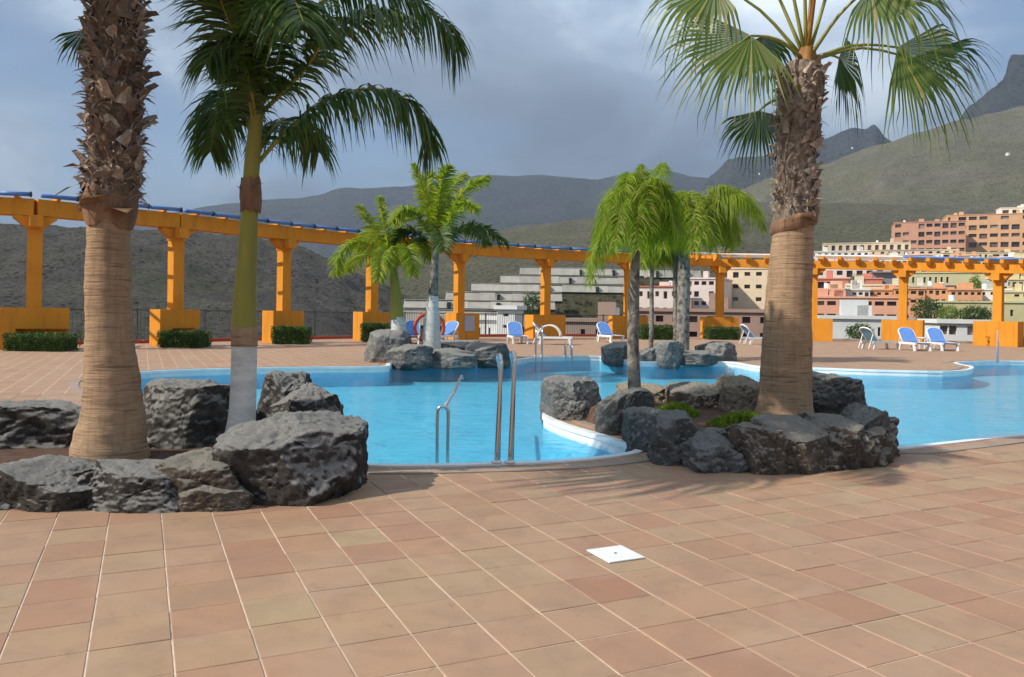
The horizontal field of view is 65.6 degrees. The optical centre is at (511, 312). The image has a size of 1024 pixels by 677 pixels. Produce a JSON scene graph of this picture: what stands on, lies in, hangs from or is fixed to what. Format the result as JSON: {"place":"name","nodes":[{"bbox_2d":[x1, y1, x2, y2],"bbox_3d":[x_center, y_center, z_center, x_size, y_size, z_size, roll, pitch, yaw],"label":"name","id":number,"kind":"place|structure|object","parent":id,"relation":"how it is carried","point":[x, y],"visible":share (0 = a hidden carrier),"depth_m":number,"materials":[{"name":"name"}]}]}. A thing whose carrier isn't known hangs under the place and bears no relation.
{"place":"outdoors","nodes":[
{"label":"outdoors","id":0,"kind":"place"},
{"bbox_2d":[0,223,422,339],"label":"hill","id":1,"kind":"structure","parent":0,"point":[209,268],"depth_m":146.78,"materials":[{"name":"stone"}]},
{"bbox_2d":[403,308,523,333],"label":"retaining wall","id":2,"kind":"structure","parent":1,"relation":"on","point":[418,313],"depth_m":138.97,"materials":[{"name":"grey concrete"}]},
{"bbox_2d":[523,291,539,313],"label":"shrub","id":3,"kind":"object","parent":1,"relation":"on","point":[530,309],"visible":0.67,"depth_m":94.56,"materials":[{"name":"green plant"}]},
{"bbox_2d":[134,169,707,258],"bbox_3d":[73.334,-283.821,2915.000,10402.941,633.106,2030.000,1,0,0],"label":"mountain","id":4,"kind":"structure","parent":0,"point":[506,202],"depth_m":2993.40,"materials":[{"name":"stone"}]},
{"bbox_2d":[0,337,1023,676],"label":"deck","id":5,"kind":"structure","parent":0,"point":[906,565],"depth_m":4.60,"materials":[{"name":"tile"}]},
{"bbox_2d":[1,331,82,351],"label":"hedge","id":6,"kind":"object","parent":5,"relation":"on","point":[40,341],"visible":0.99,"depth_m":26.08,"materials":[{"name":"green plant"}]},
{"bbox_2d":[0,454,95,512],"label":"boulder","id":7,"kind":"object","parent":5,"relation":"on","point":[47,483],"visible":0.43,"depth_m":5.83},
{"bbox_2d":[70,468,93,485],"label":"rock","id":8,"kind":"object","parent":5,"relation":"on","point":[84,476],"depth_m":5.97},
{"bbox_2d":[0,446,212,463],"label":"planting bed","id":9,"kind":"object","parent":5,"relation":"on","point":[9,455],"visible":0.09,"depth_m":6.90,"materials":[{"name":"brown soil"}]},
{"bbox_2d":[0,399,80,449],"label":"boulder","id":10,"kind":"object","parent":9,"relation":"on","point":[42,424],"visible":0.4,"depth_m":7.24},
{"bbox_2d":[51,0,161,461],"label":"fan palm","id":11,"kind":"object","parent":9,"relation":"on","point":[116,77],"visible":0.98,"depth_m":6.59,"materials":[{"name":"brown plant"}]},
{"bbox_2d":[143,378,229,449],"bbox_3d":[-3.115,1.095,7.650,1.038,0.884,1.012,1,0,0],"label":"boulder","id":12,"kind":"object","parent":9,"relation":"on","point":[184,413],"visible":0.53,"depth_m":7.37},
{"bbox_2d":[155,447,239,495],"bbox_3d":[-2.449,1.386,6.306,0.832,0.604,0.847,1,0,0],"label":"boulder","id":13,"kind":"object","parent":9,"relation":"on","point":[190,469],"visible":0.32,"depth_m":5.94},
{"bbox_2d":[256,370,311,420],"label":"boulder","id":14,"kind":"object","parent":9,"relation":"on","point":[277,386],"visible":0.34,"depth_m":7.92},
{"bbox_2d":[269,382,343,416],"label":"boulder","id":15,"kind":"object","parent":9,"relation":"on","point":[308,396],"visible":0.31,"depth_m":7.59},
{"bbox_2d":[84,458,179,513],"bbox_3d":[-2.843,1.403,6.146,1.020,0.569,0.780,1,0,0],"label":"boulder","id":16,"kind":"object","parent":5,"relation":"on","point":[127,486],"visible":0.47,"depth_m":5.85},
{"bbox_2d":[156,328,211,347],"bbox_3d":[-12.412,1.003,30.177,1.767,0.758,1.401,1,0,0],"label":"hedge","id":17,"kind":"object","parent":5,"relation":"on","point":[181,338],"visible":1,"depth_m":29.66,"materials":[{"name":"green plant"}]},
{"bbox_2d":[177,485,253,511],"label":"boulder","id":18,"kind":"object","parent":5,"relation":"on","point":[205,498],"visible":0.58,"depth_m":5.85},
{"bbox_2d":[211,410,368,506],"bbox_3d":[-1.802,1.313,6.589,1.138,0.982,1.182,1,0,0],"label":"boulder","id":19,"kind":"object","parent":5,"relation":"on","point":[300,458],"visible":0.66,"depth_m":6.22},
{"bbox_2d":[270,325,312,344],"bbox_3d":[-9.512,0.992,34.369,1.644,0.877,1.392,1,0,0],"label":"hedge","id":20,"kind":"object","parent":5,"relation":"on","point":[291,334],"visible":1,"depth_m":33.87,"materials":[{"name":"green plant"}]},
{"bbox_2d":[152,0,474,431],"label":"feather palm","id":21,"kind":"object","parent":5,"relation":"on","point":[236,52],"visible":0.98,"depth_m":7.02,"materials":[{"name":"green plant"}]},
{"bbox_2d":[78,334,604,343],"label":"kerb","id":22,"kind":"structure","parent":5,"relation":"on","point":[351,337],"depth_m":41.30,"materials":[{"name":"red paint"}]},
{"bbox_2d":[62,307,645,339],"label":"metal fence","id":23,"kind":"object","parent":5,"relation":"on","point":[314,311],"visible":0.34,"depth_m":41.63,"materials":[{"name":"metal"}]},
{"bbox_2d":[360,322,390,341],"bbox_3d":[-6.545,0.962,38.178,1.415,0.999,1.390,1,0,0],"label":"hedge","id":24,"kind":"object","parent":5,"relation":"on","point":[367,330],"visible":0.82,"depth_m":37.64,"materials":[{"name":"green plant"}]},
{"bbox_2d":[369,360,386,362],"bbox_3d":[-2.138,1.346,24.947,4.225,0.248,4.463,1,0,0],"label":"planting bed","id":25,"kind":"object","parent":5,"relation":"on","point":[379,361],"visible":0.04,"depth_m":22.76,"materials":[{"name":"brown soil"}]},
{"bbox_2d":[327,195,439,330],"bbox_3d":[-3.806,-1.119,23.864,3.203,4.699,3.841,1,0,0],"label":"feather palm","id":26,"kind":"object","parent":25,"relation":"on","point":[386,256],"visible":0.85,"depth_m":23.42,"materials":[{"name":"green plant"}]},
{"bbox_2d":[364,329,411,362],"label":"boulder","id":27,"kind":"object","parent":25,"relation":"on","point":[380,342],"visible":0.56,"depth_m":22.91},
{"bbox_2d":[385,344,432,370],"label":"boulder","id":28,"kind":"object","parent":25,"relation":"on","point":[412,357],"visible":0.9,"depth_m":22.45,"materials":[{"name":"grey stone"}]},
{"bbox_2d":[387,161,509,350],"bbox_3d":[-1.753,-1.448,24.034,3.417,6.075,4.324,1,0,43],"label":"feather palm","id":29,"kind":"object","parent":25,"relation":"on","point":[438,221],"visible":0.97,"depth_m":23.60,"materials":[{"name":"green plant"}]},
{"bbox_2d":[430,348,477,368],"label":"boulder","id":30,"kind":"object","parent":25,"relation":"on","point":[450,358],"visible":0.87,"depth_m":22.71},
{"bbox_2d":[441,340,479,349],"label":"boulder","id":31,"kind":"object","parent":25,"relation":"on","point":[461,344],"visible":0.23,"depth_m":25.73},
{"bbox_2d":[465,342,510,368],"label":"boulder","id":32,"kind":"object","parent":25,"relation":"on","point":[487,353],"visible":0.62,"depth_m":24.03,"materials":[{"name":"grey stone"}]},
{"bbox_2d":[441,321,458,339],"bbox_3d":[-3.250,0.931,37.298,0.760,1.048,1.920,1,0,30],"label":"sun lounger","id":33,"kind":"object","parent":5,"relation":"on","point":[451,328],"visible":0.82,"depth_m":37.71,"materials":[{"name":"white plastic"}]},
{"bbox_2d":[0,191,1023,349],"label":"pergola","id":34,"kind":"object","parent":5,"relation":"on","point":[34,217],"visible":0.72,"depth_m":39.34,"materials":[{"name":"orange paint"}]},
{"bbox_2d":[507,321,527,343],"bbox_3d":[0.241,0.980,38.539,0.760,1.048,1.920,1,0,-10],"label":"sun lounger","id":35,"kind":"object","parent":5,"relation":"on","point":[514,328],"visible":1,"depth_m":39.02,"materials":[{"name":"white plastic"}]},
{"bbox_2d":[70,355,1023,473],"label":"pool","id":36,"kind":"structure","parent":5,"relation":"in","point":[411,443],"depth_m":17.36,"materials":[{"name":"liquid"}]},
{"bbox_2d":[435,375,463,462],"bbox_3d":[-0.790,1.694,10.796,0.162,1.418,3.633,1,0,0],"label":"handrail","id":37,"kind":"object","parent":36,"relation":"on","point":[444,406],"visible":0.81,"depth_m":8.99,"materials":[{"name":"silver metal"}]},
{"bbox_2d":[491,351,516,463],"bbox_3d":[-0.084,1.182,8.083,0.244,1.595,0.606,1,0,0],"label":"handrail","id":38,"kind":"object","parent":36,"relation":"on","point":[497,454],"visible":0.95,"depth_m":7.83,"materials":[{"name":"silver metal"}]},
{"bbox_2d":[141,360,1023,456],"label":"pool water","id":39,"kind":"structure","parent":36,"relation":"in","point":[990,381],"depth_m":20.04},
{"bbox_2d":[533,322,572,344],"bbox_3d":[1.932,1.003,37.743,1.920,1.048,0.767,1,0,8],"label":"sun lounger","id":40,"kind":"object","parent":5,"relation":"on","point":[560,336],"visible":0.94,"depth_m":37.44,"materials":[{"name":"white plastic"}]},
{"bbox_2d":[596,322,623,342],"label":"sun lounger","id":41,"kind":"object","parent":5,"relation":"on","point":[604,328],"visible":0.98,"depth_m":42.29,"materials":[{"name":"white plastic"}]},
{"bbox_2d":[587,545,644,562],"bbox_3d":[0.644,1.502,4.946,0.256,0.010,0.270,1,0,-25],"label":"drain cover","id":42,"kind":"object","parent":5,"relation":"on","point":[614,554],"visible":1,"depth_m":4.92,"materials":[{"name":"white plastic"}]},
{"bbox_2d":[622,406,660,452],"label":"boulder","id":43,"kind":"object","parent":5,"relation":"on","point":[638,425],"visible":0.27,"depth_m":8.82,"materials":[{"name":"grey stone"}]},
{"bbox_2d":[639,324,673,339],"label":"hedge","id":44,"kind":"object","parent":5,"relation":"on","point":[663,332],"visible":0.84,"depth_m":46.88,"materials":[{"name":"green plant"}]},
{"bbox_2d":[586,401,745,435],"bbox_3d":[2.692,1.379,10.207,3.464,0.317,4.274,1,0,0],"label":"planting bed","id":45,"kind":"object","parent":5,"relation":"on","point":[708,414],"visible":0.08,"depth_m":9.89,"materials":[{"name":"brown soil"}]},
{"bbox_2d":[539,375,600,424],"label":"boulder","id":46,"kind":"object","parent":45,"relation":"on","point":[567,398],"visible":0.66,"depth_m":11.23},
{"bbox_2d":[594,387,654,435],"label":"boulder","id":47,"kind":"object","parent":45,"relation":"on","point":[608,415],"visible":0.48,"depth_m":9.85,"materials":[{"name":"grey stone"}]},
{"bbox_2d":[581,162,691,387],"bbox_3d":[1.677,-0.423,10.609,1.542,3.268,1.379,1,0,0],"label":"weeping palm","id":48,"kind":"object","parent":45,"relation":"on","point":[632,212],"visible":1,"depth_m":10.39,"materials":[{"name":"green plant"}]},
{"bbox_2d":[615,382,665,401],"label":"boulder","id":49,"kind":"object","parent":45,"relation":"on","point":[657,391],"visible":0.11,"depth_m":11.23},
{"bbox_2d":[665,381,719,408],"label":"boulder","id":50,"kind":"object","parent":45,"relation":"on","point":[696,394],"visible":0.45,"depth_m":10.45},
{"bbox_2d":[715,374,758,412],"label":"boulder","id":51,"kind":"object","parent":45,"relation":"on","point":[740,392],"visible":0.4,"depth_m":10.00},
{"bbox_2d":[655,400,837,427],"bbox_3d":[2.627,1.182,9.078,2.416,0.209,1.051,1,0,34],"label":"ground cover","id":52,"kind":"object","parent":45,"relation":"on","point":[733,417],"visible":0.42,"depth_m":8.89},
{"bbox_2d":[634,0,1005,415],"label":"fan palm","id":53,"kind":"object","parent":45,"relation":"on","point":[786,369],"visible":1,"depth_m":8.98,"materials":[{"name":"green plant"}]},
{"bbox_2d":[812,371,866,414],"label":"boulder","id":54,"kind":"object","parent":45,"relation":"on","point":[834,393],"visible":0.43,"depth_m":9.65,"materials":[{"name":"grey stone"}]},
{"bbox_2d":[622,350,722,360],"bbox_3d":[5.271,1.450,26.623,4.181,0.247,3.283,1,0,0],"label":"planting bed","id":55,"kind":"object","parent":5,"relation":"on","point":[624,356],"visible":0.08,"depth_m":26.16,"materials":[{"name":"brown soil"}]},
{"bbox_2d":[600,341,626,366],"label":"boulder","id":56,"kind":"object","parent":55,"relation":"on","point":[612,353],"visible":0.79,"depth_m":26.39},
{"bbox_2d":[624,240,677,347],"bbox_3d":[4.719,-0.703,26.576,1.752,4.658,1.779,1,0,-40],"label":"weeping palm","id":57,"kind":"object","parent":55,"relation":"on","point":[649,261],"visible":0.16,"depth_m":26.52,"materials":[{"name":"green plant"}]},
{"bbox_2d":[653,340,683,369],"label":"boulder","id":58,"kind":"object","parent":55,"relation":"on","point":[668,353],"visible":0.91,"depth_m":24.87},
{"bbox_2d":[641,239,703,340],"bbox_3d":[5.277,-1.003,26.260,2.316,5.136,1.942,1,0,-40],"label":"weeping palm","id":59,"kind":"object","parent":55,"relation":"on","point":[675,260],"visible":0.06,"depth_m":26.22,"materials":[{"name":"green plant"}]},
{"bbox_2d":[680,350,718,366],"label":"boulder","id":60,"kind":"object","parent":55,"relation":"on","point":[699,358],"visible":0.81,"depth_m":24.95,"materials":[{"name":"grey stone"}]},
{"bbox_2d":[652,184,767,350],"bbox_3d":[6.331,-1.306,26.336,4.111,5.814,4.101,1,0,0],"label":"weeping palm","id":61,"kind":"object","parent":55,"relation":"on","point":[712,222],"visible":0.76,"depth_m":25.23,"materials":[{"name":"green plant"}]},
{"bbox_2d":[694,341,737,360],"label":"boulder","id":62,"kind":"object","parent":55,"relation":"on","point":[724,351],"visible":0.62,"depth_m":25.93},
{"bbox_2d":[647,409,698,465],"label":"boulder","id":63,"kind":"object","parent":5,"relation":"on","point":[672,430],"visible":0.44,"depth_m":7.96,"materials":[{"name":"grey stone"}]},
{"bbox_2d":[680,428,748,473],"bbox_3d":[1.969,1.480,7.950,0.612,0.649,0.937,1,0,0],"label":"boulder","id":64,"kind":"object","parent":5,"relation":"on","point":[707,450],"visible":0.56,"depth_m":7.59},
{"bbox_2d":[703,326,741,339],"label":"hedge","id":65,"kind":"object","parent":5,"relation":"on","point":[721,333],"visible":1,"depth_m":48.48,"materials":[{"name":"green plant"}]},
{"bbox_2d":[724,422,787,474],"bbox_3d":[2.369,1.431,7.906,0.555,0.683,0.865,1,0,0],"label":"boulder","id":66,"kind":"object","parent":5,"relation":"on","point":[762,450],"visible":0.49,"depth_m":7.56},
{"bbox_2d":[659,410,899,470],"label":"boulder","id":67,"kind":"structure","parent":5,"relation":"on","point":[881,449],"depth_m":7.95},
{"bbox_2d":[750,414,829,474],"bbox_3d":[2.781,1.412,7.951,0.707,0.722,0.846,1,0,0],"label":"boulder","id":68,"kind":"object","parent":5,"relation":"on","point":[807,443],"visible":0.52,"depth_m":7.68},
{"bbox_2d":[799,411,864,469],"bbox_3d":[3.289,1.404,8.169,0.573,0.704,0.824,1,0,0],"label":"boulder","id":69,"kind":"object","parent":5,"relation":"on","point":[848,431],"visible":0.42,"depth_m":7.89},
{"bbox_2d":[843,322,874,338],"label":"shrub","id":70,"kind":"object","parent":5,"relation":"on","point":[857,335],"visible":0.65,"depth_m":71.75,"materials":[{"name":"green plant"}]},
{"bbox_2d":[839,402,890,436],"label":"boulder","id":71,"kind":"object","parent":5,"relation":"on","point":[867,416],"visible":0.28,"depth_m":8.33,"materials":[{"name":"grey stone"}]},
{"bbox_2d":[858,327,898,348],"bbox_3d":[17.357,1.219,37.630,1.920,1.048,0.760,1,0,-20],"label":"sun lounger","id":72,"kind":"object","parent":5,"relation":"on","point":[869,335],"visible":1,"depth_m":37.48,"materials":[{"name":"white plastic"}]},
{"bbox_2d":[898,327,931,350],"bbox_3d":[18.583,1.236,36.792,0.760,1.048,1.920,1,0,2],"label":"sun lounger","id":73,"kind":"object","parent":5,"relation":"on","point":[907,335],"visible":1,"depth_m":37.26,"materials":[{"name":"blue plastic"}]},
{"bbox_2d":[926,328,959,350],"bbox_3d":[20.125,1.258,37.245,0.760,1.048,1.920,1,0,5],"label":"sun lounger","id":74,"kind":"object","parent":5,"relation":"on","point":[935,335],"visible":0.97,"depth_m":37.71,"materials":[{"name":"blue plastic"}]},
{"bbox_2d":[0,0,1023,227],"label":"sky","id":75,"kind":"structure","parent":0,"point":[561,88],"materials":[{"name":"grey"}]},
{"bbox_2d":[335,202,984,298],"bbox_3d":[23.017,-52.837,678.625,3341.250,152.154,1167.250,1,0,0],"label":"hill","id":76,"kind":"structure","parent":0,"point":[848,223],"depth_m":672.08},
{"bbox_2d":[471,283,623,317],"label":"retaining wall","id":77,"kind":"structure","parent":76,"relation":"on","point":[578,300],"depth_m":189.98,"materials":[{"name":"concrete"}]},
{"bbox_2d":[500,275,623,285],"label":"retaining wall","id":78,"kind":"structure","parent":76,"relation":"on","point":[555,279],"depth_m":212.43,"materials":[{"name":"concrete"}]},
{"bbox_2d":[520,267,647,285],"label":"terraced building","id":79,"kind":"structure","parent":76,"relation":"on","point":[568,271],"depth_m":235.39,"materials":[{"name":"paint"}]},
{"bbox_2d":[644,268,700,285],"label":"retaining wall","id":80,"kind":"structure","parent":76,"relation":"on","point":[663,277],"depth_m":225.32,"materials":[{"name":"concrete"}]},
{"bbox_2d":[814,247,869,260],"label":"apartment building","id":81,"kind":"structure","parent":76,"relation":"on","point":[859,251],"depth_m":350.17,"materials":[{"name":"paint"}]},
{"bbox_2d":[822,238,910,250],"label":"apartment building","id":82,"kind":"structure","parent":76,"relation":"on","point":[878,245],"depth_m":399.70,"materials":[{"name":"paint"}]},
{"bbox_2d":[869,247,959,256],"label":"apartment building","id":83,"kind":"structure","parent":76,"relation":"on","point":[934,252],"depth_m":384.42,"materials":[{"name":"paint"}]},
{"bbox_2d":[891,217,966,251],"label":"apartment building","id":84,"kind":"structure","parent":76,"relation":"on","point":[935,234],"depth_m":429.64,"materials":[{"name":"paint"}]},
{"bbox_2d":[911,297,946,318],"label":"shrub","id":85,"kind":"object","parent":76,"relation":"on","point":[929,306],"visible":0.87,"depth_m":139.42,"materials":[{"name":"green plant"}]},
{"bbox_2d":[954,305,991,319],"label":"shrub","id":86,"kind":"object","parent":76,"relation":"on","point":[982,313],"visible":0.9,"depth_m":109.22,"materials":[{"name":"green plant"}]},
{"bbox_2d":[941,210,1023,251],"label":"apartment building","id":87,"kind":"structure","parent":76,"relation":"on","point":[993,232],"depth_m":442.24,"materials":[{"name":"paint"}]},
{"bbox_2d":[699,125,891,196],"bbox_3d":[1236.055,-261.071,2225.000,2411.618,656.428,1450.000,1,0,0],"label":"mountain","id":88,"kind":"structure","parent":0,"point":[840,145],"depth_m":2406.64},
{"bbox_2d":[740,106,1023,217],"bbox_3d":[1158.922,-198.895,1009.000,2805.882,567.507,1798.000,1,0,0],"label":"hill","id":89,"kind":"structure","parent":0,"point":[987,176],"depth_m":1125.40,"materials":[{"name":"stone"}]},
{"bbox_2d":[961,54,1023,118],"bbox_3d":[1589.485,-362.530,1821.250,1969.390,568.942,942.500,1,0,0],"label":"mountain","id":90,"kind":"structure","parent":0,"point":[1008,94],"depth_m":1943.04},
{"label":"ground","id":91,"kind":"structure","parent":0,"visible":0},
{"bbox_2d":[403,299,555,313],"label":"retaining wall","id":92,"kind":"structure","parent":91,"relation":"on","point":[419,304],"depth_m":153.59,"materials":[{"name":"grey concrete"}]},
{"bbox_2d":[479,316,496,333],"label":"annex","id":93,"kind":"object","parent":91,"relation":"on","point":[491,324],"visible":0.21,"depth_m":71.96,"materials":[{"name":"white concrete"}]},
{"bbox_2d":[445,291,563,313],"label":"retaining wall","id":94,"kind":"structure","parent":91,"relation":"on","point":[487,295],"depth_m":170.47,"materials":[{"name":"grey concrete"}]},
{"bbox_2d":[493,305,526,333],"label":"stair tower","id":95,"kind":"structure","parent":91,"relation":"on","point":[506,310],"depth_m":70.08,"materials":[{"name":"white concrete"}]},
{"bbox_2d":[566,302,619,333],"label":"apartment building","id":96,"kind":"structure","parent":91,"relation":"on","point":[608,308],"depth_m":80.53,"materials":[{"name":"pink concrete"}]},
{"bbox_2d":[639,281,672,307],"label":"apartment building","id":97,"kind":"structure","parent":91,"relation":"on","point":[663,294],"depth_m":175.11,"materials":[{"name":"paint"}]},
{"bbox_2d":[639,293,763,336],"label":"apartment building","id":98,"kind":"structure","parent":91,"relation":"on","point":[752,320],"depth_m":82.35,"materials":[{"name":"pink concrete"}]},
{"bbox_2d":[690,271,732,308],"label":"apartment building","id":99,"kind":"structure","parent":91,"relation":"on","point":[701,289],"depth_m":185.76,"materials":[{"name":"paint"}]},
{"bbox_2d":[724,267,768,308],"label":"apartment building","id":100,"kind":"structure","parent":91,"relation":"on","point":[749,288],"depth_m":195.46,"materials":[{"name":"paint"}]},
{"bbox_2d":[818,271,882,287],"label":"apartment building","id":101,"kind":"structure","parent":91,"relation":"on","point":[868,279],"depth_m":200.05,"materials":[{"name":"paint"}]},
{"bbox_2d":[818,269,884,277],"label":"apartment building","id":102,"kind":"structure","parent":91,"relation":"on","point":[842,273],"depth_m":215.20,"materials":[{"name":"paint"}]},
{"bbox_2d":[817,300,896,338],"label":"garage","id":103,"kind":"structure","parent":91,"relation":"on","point":[851,312],"depth_m":78.49,"materials":[{"name":"white concrete"}]},
{"bbox_2d":[844,280,870,295],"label":"terraced house","id":104,"kind":"structure","parent":91,"relation":"on","point":[856,289],"depth_m":173.91,"materials":[{"name":"paint"}]},
{"bbox_2d":[817,288,911,319],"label":"apartment building","id":105,"kind":"structure","parent":91,"relation":"on","point":[881,306],"depth_m":154.98,"materials":[{"name":"paint"}]},
{"bbox_2d":[845,276,909,288],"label":"apartment building","id":106,"kind":"structure","parent":91,"relation":"on","point":[895,281],"depth_m":180.42,"materials":[{"name":"paint"}]},
{"bbox_2d":[870,285,894,296],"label":"terraced house","id":107,"kind":"structure","parent":91,"relation":"on","point":[887,291],"depth_m":173.81,"materials":[{"name":"paint"}]},
{"bbox_2d":[868,271,896,283],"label":"apartment building","id":108,"kind":"structure","parent":91,"relation":"on","point":[887,276],"depth_m":205.70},
{"bbox_2d":[892,287,926,317],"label":"terraced house","id":109,"kind":"structure","parent":91,"relation":"on","point":[916,293],"depth_m":169.75,"materials":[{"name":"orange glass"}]},
{"bbox_2d":[925,282,954,311],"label":"terraced house","id":110,"kind":"structure","parent":91,"relation":"on","point":[938,291],"depth_m":176.38,"materials":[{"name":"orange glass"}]},
{"bbox_2d":[897,271,990,287],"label":"apartment building","id":111,"kind":"structure","parent":91,"relation":"on","point":[951,278],"depth_m":210.39,"materials":[{"name":"paint"}]},
{"bbox_2d":[917,319,989,340],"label":"pavilion","id":112,"kind":"structure","parent":91,"relation":"on","point":[957,329],"depth_m":66.12,"materials":[{"name":"white glass"}]},
{"bbox_2d":[947,282,983,300],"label":"terraced house","id":113,"kind":"structure","parent":91,"relation":"on","point":[964,292],"depth_m":171.79,"materials":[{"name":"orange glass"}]},
{"bbox_2d":[931,295,1023,321],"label":"apartment building","id":114,"kind":"structure","parent":91,"relation":"on","point":[1013,309],"depth_m":149.70,"materials":[{"name":"beige glass"}]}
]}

